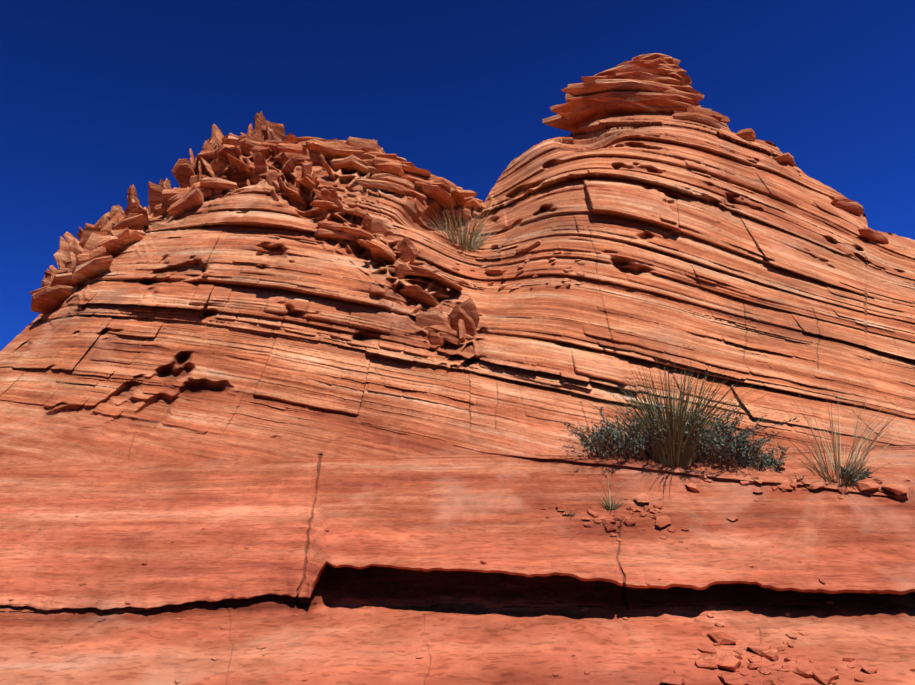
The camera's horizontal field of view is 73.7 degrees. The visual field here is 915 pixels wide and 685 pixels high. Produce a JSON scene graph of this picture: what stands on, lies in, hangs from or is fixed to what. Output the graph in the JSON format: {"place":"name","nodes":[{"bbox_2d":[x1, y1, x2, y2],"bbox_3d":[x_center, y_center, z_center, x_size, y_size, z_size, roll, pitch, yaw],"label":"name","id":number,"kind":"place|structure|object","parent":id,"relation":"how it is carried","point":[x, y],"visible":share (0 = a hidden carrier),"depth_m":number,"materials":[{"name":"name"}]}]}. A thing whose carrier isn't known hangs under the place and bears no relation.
{"place":"outdoors","nodes":[
{"label":"outdoors","id":0,"kind":"place"},
{"bbox_2d":[0,113,914,684],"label":"rock formation","id":1,"kind":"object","parent":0,"point":[268,381],"depth_m":4.71,"materials":[{"name":"orange stone"}]},
{"bbox_2d":[28,53,888,346],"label":"rocks","id":2,"kind":"object","parent":1,"relation":"on","point":[652,83],"visible":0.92,"depth_m":8.70,"materials":[{"name":"orange stone"}]},
{"bbox_2d":[9,249,914,684],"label":"loose stones","id":3,"kind":"object","parent":1,"relation":"on","point":[733,663],"visible":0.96,"depth_m":3.02,"materials":[{"name":"stone"}]},
{"bbox_2d":[412,200,914,508],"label":"dry bunch grass","id":4,"kind":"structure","parent":1,"relation":"on","point":[478,233],"depth_m":4.33,"materials":[{"name":"beige plant"}]},
{"bbox_2d":[443,223,889,525],"bbox_3d":[0.770,-0.247,5.985,2.145,3.635,5.093,8,-14,-33],"label":"grass tuft","id":5,"kind":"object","parent":1,"relation":"on","point":[673,459],"depth_m":4.31,"materials":[{"name":"plant"}]},
{"bbox_2d":[561,400,872,483],"bbox_3d":[1.819,0.734,4.407,2.155,0.624,0.736,0,-12,1],"label":"shrub","id":6,"kind":"object","parent":1,"relation":"on","point":[771,460],"depth_m":4.33,"materials":[{"name":"green plant"}]},
{"bbox_2d":[0,0,914,350],"label":"sky","id":7,"kind":"structure","parent":0,"point":[99,99],"materials":[{"name":"blue"}]}
]}

